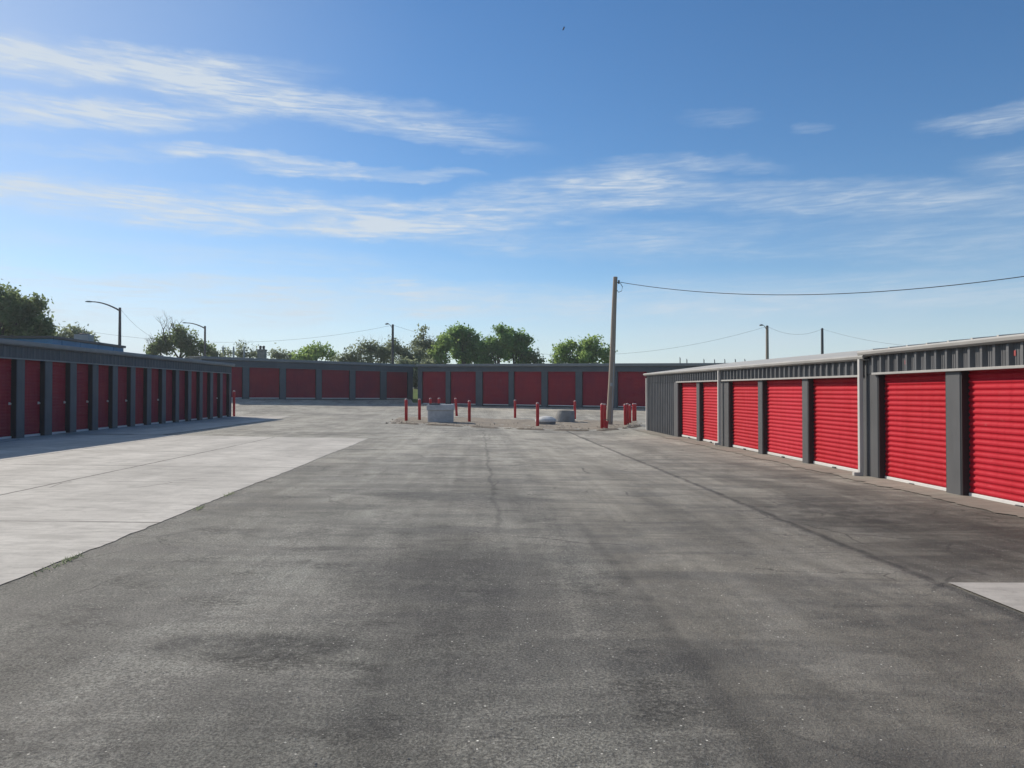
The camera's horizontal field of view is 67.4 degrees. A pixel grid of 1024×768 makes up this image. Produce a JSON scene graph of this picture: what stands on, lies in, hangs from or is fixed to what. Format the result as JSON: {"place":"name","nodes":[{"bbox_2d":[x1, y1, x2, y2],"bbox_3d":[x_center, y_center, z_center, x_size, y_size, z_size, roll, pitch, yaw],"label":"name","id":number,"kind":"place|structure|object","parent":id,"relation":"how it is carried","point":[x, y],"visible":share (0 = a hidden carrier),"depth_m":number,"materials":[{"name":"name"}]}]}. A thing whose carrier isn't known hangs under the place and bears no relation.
{"place":"outdoors","nodes":[
{"label":"outdoors","id":0,"kind":"place"},
{"bbox_2d":[413,388,417,398],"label":"grass bank","id":1,"kind":"structure","parent":0,"point":[415,393],"depth_m":79.02,"materials":[{"name":"green plant"}]},
{"bbox_2d":[329,335,398,363],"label":"shrub thicket","id":2,"kind":"object","parent":1,"relation":"on","point":[381,352],"visible":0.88,"depth_m":91.66,"materials":[{"name":"green plant"}]},
{"bbox_2d":[382,334,432,363],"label":"shrub thicket","id":3,"kind":"object","parent":1,"relation":"on","point":[419,353],"visible":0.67,"depth_m":92.70,"materials":[{"name":"green plant"}]},
{"bbox_2d":[394,352,436,388],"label":"hedge","id":4,"kind":"object","parent":1,"relation":"on","point":[415,369],"visible":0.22,"depth_m":87.26,"materials":[{"name":"green plant"}]},
{"bbox_2d":[410,323,436,361],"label":"broadleaf tree","id":5,"kind":"object","parent":1,"relation":"on","point":[424,342],"visible":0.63,"depth_m":95.88,"materials":[{"name":"green plant"}]},
{"bbox_2d":[427,332,458,363],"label":"poplar tree","id":6,"kind":"object","parent":1,"relation":"on","point":[441,347],"visible":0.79,"depth_m":93.48,"materials":[{"name":"green plant"}]},
{"bbox_2d":[472,322,514,363],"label":"poplar tree","id":7,"kind":"object","parent":1,"relation":"on","point":[504,342],"visible":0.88,"depth_m":94.66,"materials":[{"name":"green plant"}]},
{"bbox_2d":[523,348,546,363],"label":"tree","id":8,"kind":"object","parent":1,"relation":"on","point":[533,358],"visible":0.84,"depth_m":95.74,"materials":[{"name":"green plant"}]},
{"bbox_2d":[548,334,617,363],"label":"broadleaf tree","id":9,"kind":"object","parent":1,"relation":"on","point":[589,350],"visible":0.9,"depth_m":91.58,"materials":[{"name":"green plant"}]},
{"bbox_2d":[0,398,1023,767],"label":"asphalt yard","id":10,"kind":"structure","parent":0,"point":[368,614],"depth_m":5.33,"materials":[{"name":"grey asphalt"}]},
{"bbox_2d":[33,492,232,575],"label":"weeds","id":11,"kind":"object","parent":10,"relation":"on","point":[71,558],"visible":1,"depth_m":6.87,"materials":[{"name":"green plant"}]},
{"bbox_2d":[59,416,290,434],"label":"concrete walk","id":12,"kind":"structure","parent":10,"relation":"on","point":[167,428],"depth_m":31.34,"materials":[{"name":"grey concrete"}]},
{"bbox_2d":[233,390,234,415],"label":"bollard","id":13,"kind":"object","parent":12,"relation":"on","point":[233,402],"visible":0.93,"depth_m":43.44,"materials":[{"name":"red metal"}]},
{"bbox_2d":[0,434,367,584],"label":"concrete apron","id":14,"kind":"object","parent":10,"relation":"on","point":[62,496],"visible":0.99,"depth_m":13.03,"materials":[{"name":"grey concrete"}]},
{"bbox_2d":[455,398,457,415],"bbox_3d":[-3.459,1.472,47.627,0.153,1.228,0.153,-4,-3,17],"label":"bollard","id":15,"kind":"object","parent":10,"relation":"on","point":[456,411],"visible":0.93,"depth_m":47.57,"materials":[{"name":"red metal"}]},
{"bbox_2d":[391,417,637,429],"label":"gravel island","id":16,"kind":"structure","parent":10,"relation":"on","point":[586,424],"depth_m":40.53,"materials":[{"name":"grey gravel"}]},
{"bbox_2d":[405,399,407,420],"bbox_3d":[-5.554,1.408,40.319,0.161,1.293,0.161,0,0,-3],"label":"bollard","id":17,"kind":"object","parent":16,"relation":"on","point":[406,409],"visible":0.91,"depth_m":40.25,"materials":[{"name":"red metal"}]},
{"bbox_2d":[418,399,420,419],"bbox_3d":[-5.059,1.437,42.001,0.160,1.283,0.160,1,-2,-43],"label":"bollard","id":18,"kind":"object","parent":16,"relation":"on","point":[419,409],"visible":0.91,"depth_m":41.94,"materials":[{"name":"red metal"}]},
{"bbox_2d":[427,403,454,421],"bbox_3d":[-3.743,1.554,40.402,1.418,1.070,1.120,0,-1,-3],"label":"utility box","id":19,"kind":"object","parent":16,"relation":"on","point":[438,412],"visible":0.96,"depth_m":39.89,"materials":[{"name":"grey concrete"}]},
{"bbox_2d":[468,400,470,421],"bbox_3d":[-2.302,1.519,41.483,0.160,1.284,0.160,1,-1,-23],"label":"bollard","id":20,"kind":"object","parent":16,"relation":"on","point":[469,410],"visible":0.92,"depth_m":41.42,"materials":[{"name":"red metal"}]},
{"bbox_2d":[386,422,641,430],"bbox_3d":[0.821,2.029,36.311,13.255,0.353,5.512,0,-1,-12],"label":"dirt edge","id":21,"kind":"object","parent":16,"relation":"on","point":[636,426],"visible":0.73,"depth_m":35.50,"materials":[{"name":"soil"}]},
{"bbox_2d":[386,419,640,428],"bbox_3d":[0.633,1.996,39.265,13.852,0.335,10.236,0,-1,-3],"label":"rubble","id":22,"kind":"object","parent":21,"relation":"on","point":[513,423],"visible":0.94,"depth_m":37.72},
{"bbox_2d":[514,400,515,417],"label":"bollard","id":23,"kind":"object","parent":16,"relation":"on","point":[514,408],"visible":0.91,"depth_m":46.70,"materials":[{"name":"red metal"}]},
{"bbox_2d":[536,402,538,425],"bbox_3d":[1.274,1.565,38.217,0.163,1.312,0.163,0,-1,-13],"label":"bollard","id":24,"kind":"object","parent":16,"relation":"on","point":[537,413],"visible":0.91,"depth_m":38.15,"materials":[{"name":"red metal"}]},
{"bbox_2d":[535,416,555,424],"bbox_3d":[1.798,1.966,40.955,1.134,0.521,1.134,0,-1,-3],"label":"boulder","id":25,"kind":"object","parent":16,"relation":"on","point":[545,420],"visible":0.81,"depth_m":40.51,"materials":[{"name":"grey stone"}]},
{"bbox_2d":[555,410,574,421],"bbox_3d":[2.993,1.885,43.998,1.217,0.732,1.217,0,-1,-3],"label":"manhole cone","id":26,"kind":"object","parent":16,"relation":"on","point":[565,416],"visible":0.89,"depth_m":43.54,"materials":[{"name":"grey concrete"}]},
{"bbox_2d":[574,400,575,418],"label":"bollard","id":27,"kind":"object","parent":16,"relation":"on","point":[575,408],"visible":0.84,"depth_m":47.37,"materials":[{"name":"red metal"}]},
{"bbox_2d":[600,403,603,428],"bbox_3d":[4.316,1.584,36.784,0.166,1.332,0.166,0,-1,-4],"label":"bollard","id":28,"kind":"object","parent":16,"relation":"on","point":[601,415],"visible":0.89,"depth_m":36.72,"materials":[{"name":"red metal"}]},
{"bbox_2d":[604,404,605,420],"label":"bollard","id":29,"kind":"object","parent":16,"relation":"on","point":[604,412],"visible":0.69,"depth_m":38.89,"materials":[{"name":"red metal"}]},
{"bbox_2d":[604,419,608,427],"bbox_3d":[4.542,1.932,37.242,0.311,0.440,0.294,0,-1,-3],"label":"bucket","id":30,"kind":"object","parent":16,"relation":"on","point":[605,424],"visible":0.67,"depth_m":37.13,"materials":[{"name":"red paint"}]},
{"bbox_2d":[606,277,622,424],"bbox_3d":[5.555,-1.712,41.715,0.943,8.238,0.388,0,-1,-3],"label":"utility pole","id":31,"kind":"object","parent":16,"relation":"on","point":[610,403],"visible":0.98,"depth_m":41.60,"materials":[{"name":"brown wood"}]},
{"bbox_2d":[620,276,1023,294],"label":"wire","id":32,"kind":"object","parent":31,"relation":"attached to","point":[826,294],"visible":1,"depth_m":33.61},
{"bbox_2d":[624,404,626,424],"bbox_3d":[6.000,1.673,40.693,0.157,1.264,0.157,0,-1,6],"label":"bollard","id":33,"kind":"object","parent":16,"relation":"on","point":[625,414],"visible":0.92,"depth_m":40.63,"materials":[{"name":"red metal"}]},
{"bbox_2d":[626,403,628,424],"bbox_3d":[6.267,1.678,41.667,0.159,1.279,0.159,1,-2,-34],"label":"bollard","id":34,"kind":"object","parent":16,"relation":"on","point":[627,413],"visible":0.74,"depth_m":41.60,"materials":[{"name":"red metal"}]},
{"bbox_2d":[629,404,630,422],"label":"bollard","id":35,"kind":"object","parent":16,"relation":"on","point":[629,413],"visible":0.83,"depth_m":43.84,"materials":[{"name":"red metal"}]},
{"bbox_2d":[632,403,634,420],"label":"bollard","id":36,"kind":"object","parent":16,"relation":"on","point":[633,411],"visible":0.91,"depth_m":46.47,"materials":[{"name":"red metal"}]},
{"bbox_2d":[635,403,636,420],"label":"bollard","id":37,"kind":"object","parent":16,"relation":"on","point":[635,412],"visible":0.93,"depth_m":46.69,"materials":[{"name":"red metal"}]},
{"bbox_2d":[10,487,1021,767],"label":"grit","id":38,"kind":"object","parent":10,"relation":"on","point":[508,665],"visible":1,"depth_m":3.91,"materials":[{"name":"grey stone"}]},
{"bbox_2d":[633,429,1023,516],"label":"concrete strip","id":39,"kind":"object","parent":10,"relation":"on","point":[993,506],"visible":0.87,"depth_m":14.39,"materials":[{"name":"grey concrete"}]},
{"bbox_2d":[949,582,1023,611],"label":"concrete pad","id":40,"kind":"object","parent":10,"relation":"on","point":[1011,595],"visible":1,"depth_m":6.28,"materials":[{"name":"grey concrete"}]},
{"bbox_2d":[0,0,1023,363],"label":"sky","id":41,"kind":"structure","parent":0,"point":[252,172],"materials":[{"name":"blue"}]},
{"bbox_3d":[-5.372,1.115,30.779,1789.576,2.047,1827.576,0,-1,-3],"label":"ground","id":42,"kind":"structure","parent":0,"visible":0},
{"bbox_2d":[0,279,60,335],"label":"broadleaf tree","id":43,"kind":"object","parent":42,"relation":"on","point":[24,315],"visible":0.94,"depth_m":57.55,"materials":[{"name":"green plant"}]},
{"bbox_2d":[0,336,125,351],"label":"blue building","id":44,"kind":"structure","parent":42,"relation":"on","point":[57,340],"depth_m":46.83,"materials":[{"name":"paint"}]},
{"bbox_2d":[74,333,93,340],"bbox_3d":[-29.910,-3.120,53.675,1.000,0.820,0.800,0,-1,-3],"label":"rooftop unit","id":45,"kind":"object","parent":44,"relation":"on","point":[84,336],"visible":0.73,"depth_m":53.30,"materials":[{"name":"metal"}]},
{"bbox_2d":[54,321,100,341],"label":"broadleaf tree","id":46,"kind":"object","parent":42,"relation":"on","point":[68,333],"visible":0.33,"depth_m":85.77,"materials":[{"name":"green plant"}]},
{"bbox_2d":[85,301,120,344],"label":"street lamp","id":47,"kind":"object","parent":42,"relation":"on","point":[119,329],"visible":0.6,"depth_m":66.00,"materials":[{"name":"grey metal"}]},
{"bbox_2d":[0,338,234,438],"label":"storage building","id":48,"kind":"structure","parent":42,"relation":"on","point":[47,389],"depth_m":28.09,"materials":[{"name":"grey metal"}]},
{"bbox_2d":[0,358,16,438],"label":"door","id":49,"kind":"structure","parent":48,"relation":"in","point":[8,367],"depth_m":23.03,"materials":[{"name":"red paint"}]},
{"bbox_2d":[24,360,44,436],"bbox_3d":[-15.094,0.451,24.143,0.186,2.462,1.127,0,-1,-3],"label":"door","id":50,"kind":"structure","parent":48,"relation":"in","point":[34,407],"depth_m":24.39,"materials":[{"name":"red paint"}]},
{"bbox_2d":[52,362,69,433],"bbox_3d":[-15.162,0.465,25.669,0.186,2.465,1.127,0,-1,-3],"label":"door","id":51,"kind":"structure","parent":48,"relation":"in","point":[60,370],"depth_m":25.92,"materials":[{"name":"red paint"}]},
{"bbox_2d":[76,363,92,431],"bbox_3d":[-15.230,0.479,27.194,0.186,2.467,1.127,0,-1,-3],"label":"door","id":52,"kind":"structure","parent":48,"relation":"in","point":[84,399],"depth_m":27.49,"materials":[{"name":"red paint"}]},
{"bbox_2d":[98,365,112,428],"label":"door","id":53,"kind":"structure","parent":48,"relation":"in","point":[105,372],"depth_m":29.03,"materials":[{"name":"red paint"}]},
{"bbox_2d":[118,366,130,426],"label":"door","id":54,"kind":"structure","parent":48,"relation":"in","point":[124,373],"depth_m":30.60,"materials":[{"name":"red paint"}]},
{"bbox_2d":[135,367,146,425],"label":"door","id":55,"kind":"structure","parent":48,"relation":"in","point":[141,373],"depth_m":32.13,"materials":[{"name":"red paint"}]},
{"bbox_2d":[151,369,161,423],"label":"door","id":56,"kind":"structure","parent":48,"relation":"in","point":[156,375],"depth_m":33.65,"materials":[{"name":"red paint"}]},
{"bbox_2d":[166,369,175,422],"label":"door","id":57,"kind":"structure","parent":48,"relation":"in","point":[170,374],"depth_m":35.19,"materials":[{"name":"red paint"}]},
{"bbox_2d":[179,370,187,421],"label":"door","id":58,"kind":"structure","parent":48,"relation":"in","point":[183,375],"depth_m":36.73,"materials":[{"name":"red paint"}]},
{"bbox_2d":[191,371,199,419],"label":"door","id":59,"kind":"structure","parent":48,"relation":"in","point":[195,381],"depth_m":38.29,"materials":[{"name":"red paint"}]},
{"bbox_2d":[203,372,209,418],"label":"door","id":60,"kind":"structure","parent":48,"relation":"in","point":[206,376],"depth_m":39.84,"materials":[{"name":"red paint"}]},
{"bbox_2d":[213,373,219,417],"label":"door","id":61,"kind":"structure","parent":48,"relation":"in","point":[216,376],"depth_m":41.36,"materials":[{"name":"red paint"}]},
{"bbox_2d":[223,373,228,416],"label":"door","id":62,"kind":"structure","parent":48,"relation":"in","point":[225,376],"depth_m":42.86,"materials":[{"name":"red paint"}]},
{"bbox_2d":[143,313,216,357],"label":"half bare tree","id":63,"kind":"object","parent":42,"relation":"on","point":[178,337],"visible":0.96,"depth_m":91.35,"materials":[{"name":"green plant"}]},
{"bbox_2d":[183,322,205,355],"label":"street lamp","id":64,"kind":"object","parent":42,"relation":"on","point":[204,327],"visible":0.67,"depth_m":86.00,"materials":[{"name":"grey metal"}]},
{"bbox_2d":[206,343,228,356],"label":"shrub","id":65,"kind":"object","parent":42,"relation":"on","point":[216,352],"visible":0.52,"depth_m":93.64,"materials":[{"name":"green plant"}]},
{"bbox_2d":[224,340,258,357],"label":"shrub","id":66,"kind":"object","parent":42,"relation":"on","point":[250,354],"visible":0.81,"depth_m":101.71,"materials":[{"name":"green plant"}]},
{"bbox_2d":[257,346,266,358],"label":"chimney","id":67,"kind":"object","parent":42,"relation":"on","point":[261,351],"visible":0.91,"depth_m":99.63,"materials":[{"name":"grey concrete"}]},
{"bbox_2d":[267,343,295,359],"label":"shrub","id":68,"kind":"object","parent":42,"relation":"on","point":[275,354],"visible":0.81,"depth_m":103.91,"materials":[{"name":"green plant"}]},
{"bbox_2d":[185,356,414,399],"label":"storage building","id":69,"kind":"structure","parent":42,"relation":"on","point":[256,378],"depth_m":63.00,"materials":[{"name":"grey metal"}]},
{"bbox_2d":[231,367,242,398],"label":"door","id":70,"kind":"structure","parent":69,"relation":"in","point":[237,372],"depth_m":59.29,"materials":[{"name":"red paint"}]},
{"bbox_2d":[249,367,279,398],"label":"door","id":71,"kind":"structure","parent":69,"relation":"in","point":[264,383],"depth_m":60.55,"materials":[{"name":"red paint"}]},
{"bbox_2d":[286,369,315,398],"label":"door","id":72,"kind":"structure","parent":69,"relation":"in","point":[300,383],"depth_m":62.30,"materials":[{"name":"red paint"}]},
{"bbox_2d":[322,370,349,398],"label":"door","id":73,"kind":"structure","parent":69,"relation":"in","point":[335,383],"depth_m":64.09,"materials":[{"name":"red paint"}]},
{"bbox_2d":[355,371,380,398],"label":"door","id":74,"kind":"structure","parent":69,"relation":"in","point":[367,383],"depth_m":65.81,"materials":[{"name":"red paint"}]},
{"bbox_2d":[386,372,407,398],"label":"door","id":75,"kind":"structure","parent":69,"relation":"in","point":[397,382],"depth_m":67.52,"materials":[{"name":"red paint"}]},
{"bbox_2d":[285,340,338,360],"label":"broadleaf tree","id":76,"kind":"object","parent":42,"relation":"on","point":[315,352],"visible":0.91,"depth_m":97.61,"materials":[{"name":"green plant"}]},
{"bbox_2d":[385,323,393,363],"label":"utility pole","id":77,"kind":"object","parent":42,"relation":"on","point":[392,353],"visible":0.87,"depth_m":87.98,"materials":[{"name":"metal"}]},
{"bbox_2d":[60,325,390,341],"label":"wire","id":78,"kind":"object","parent":77,"relation":"attached to","point":[190,341],"visible":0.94,"depth_m":84.48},
{"bbox_2d":[397,326,763,354],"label":"wire","id":79,"kind":"object","parent":77,"relation":"attached to","point":[554,354],"visible":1,"depth_m":86.30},
{"bbox_2d":[444,321,483,363],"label":"poplar tree","id":80,"kind":"object","parent":42,"relation":"on","point":[463,352],"visible":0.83,"depth_m":96.40,"materials":[{"name":"green plant"}]},
{"bbox_2d":[501,326,534,363],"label":"poplar tree","id":81,"kind":"object","parent":42,"relation":"on","point":[522,342],"visible":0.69,"depth_m":96.57,"materials":[{"name":"green plant"}]},
{"bbox_2d":[416,363,724,407],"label":"storage building","id":82,"kind":"structure","parent":42,"relation":"on","point":[584,385],"depth_m":61.05,"materials":[{"name":"grey metal"}]},
{"bbox_2d":[422,372,445,403],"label":"door","id":83,"kind":"structure","parent":82,"relation":"in","point":[433,383],"depth_m":64.20,"materials":[{"name":"red paint"}]},
{"bbox_2d":[450,372,475,404],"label":"door","id":84,"kind":"structure","parent":82,"relation":"in","point":[462,384],"depth_m":63.30,"materials":[{"name":"red paint"}]},
{"bbox_2d":[482,372,508,405],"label":"door","id":85,"kind":"structure","parent":82,"relation":"in","point":[495,385],"depth_m":62.32,"materials":[{"name":"red paint"}]},
{"bbox_2d":[514,372,540,405],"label":"door","id":86,"kind":"structure","parent":82,"relation":"in","point":[527,385],"depth_m":61.37,"materials":[{"name":"red paint"}]},
{"bbox_2d":[547,372,575,405],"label":"door","id":87,"kind":"structure","parent":82,"relation":"in","point":[561,386],"depth_m":60.40,"materials":[{"name":"red paint"}]},
{"bbox_2d":[582,372,608,406],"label":"door","id":88,"kind":"structure","parent":82,"relation":"in","point":[594,384],"depth_m":59.48,"materials":[{"name":"red paint"}]},
{"bbox_2d":[617,372,646,406],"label":"door","id":89,"kind":"structure","parent":82,"relation":"in","point":[631,386],"depth_m":58.49,"materials":[{"name":"red paint"}]},
{"bbox_2d":[643,349,871,475],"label":"storage building","id":90,"kind":"structure","parent":42,"relation":"on","point":[803,409],"depth_m":20.99,"materials":[{"name":"grey metal"}]},
{"bbox_2d":[679,382,696,438],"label":"door","id":91,"kind":"structure","parent":90,"relation":"in","point":[687,390],"depth_m":29.45,"materials":[{"name":"red paint"}]},
{"bbox_2d":[700,382,717,442],"bbox_3d":[6.836,0.957,26.291,0.166,2.173,2.301,0,-1,-3],"label":"door","id":92,"kind":"structure","parent":90,"relation":"in","point":[708,390],"depth_m":26.76,"materials":[{"name":"red paint"}]},
{"bbox_2d":[729,380,757,451],"bbox_3d":[6.984,0.925,22.967,0.166,2.150,2.553,0,-1,-3],"label":"door","id":93,"kind":"structure","parent":90,"relation":"in","point":[743,395],"depth_m":23.24,"materials":[{"name":"red paint"}]},
{"bbox_2d":[763,379,801,460],"bbox_3d":[7.113,0.896,20.052,0.166,2.130,2.631,0,-1,-3],"label":"door","id":94,"kind":"structure","parent":90,"relation":"in","point":[782,399],"depth_m":20.25,"materials":[{"name":"red paint"}]},
{"bbox_2d":[808,377,857,471],"bbox_3d":[7.242,0.868,17.161,0.166,2.108,2.495,0,-1,-3],"label":"door","id":95,"kind":"structure","parent":90,"relation":"in","point":[832,402],"depth_m":17.36,"materials":[{"name":"red paint"}]},
{"bbox_2d":[759,324,768,358],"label":"utility pole","id":96,"kind":"object","parent":42,"relation":"on","point":[767,341],"visible":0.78,"depth_m":83.96,"materials":[{"name":"wood"}]},
{"bbox_2d":[821,328,823,353],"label":"utility pole","id":97,"kind":"object","parent":42,"relation":"on","point":[822,342],"visible":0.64,"depth_m":87.98,"materials":[{"name":"metal"}]},
{"bbox_2d":[852,333,1023,506],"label":"storage building","id":98,"kind":"structure","parent":42,"relation":"on","point":[947,416],"depth_m":12.84,"materials":[{"name":"grey metal"}]},
{"bbox_2d":[878,372,946,491],"bbox_3d":[7.379,0.828,14.083,0.166,2.135,2.206,0,-1,-3],"label":"door","id":99,"kind":"structure","parent":98,"relation":"in","point":[912,406],"depth_m":14.17,"materials":[{"name":"red paint"}]},
{"bbox_2d":[961,368,1023,506],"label":"door","id":100,"kind":"structure","parent":98,"relation":"in","point":[992,401],"depth_m":11.98,"materials":[{"name":"red paint"}]}
]}

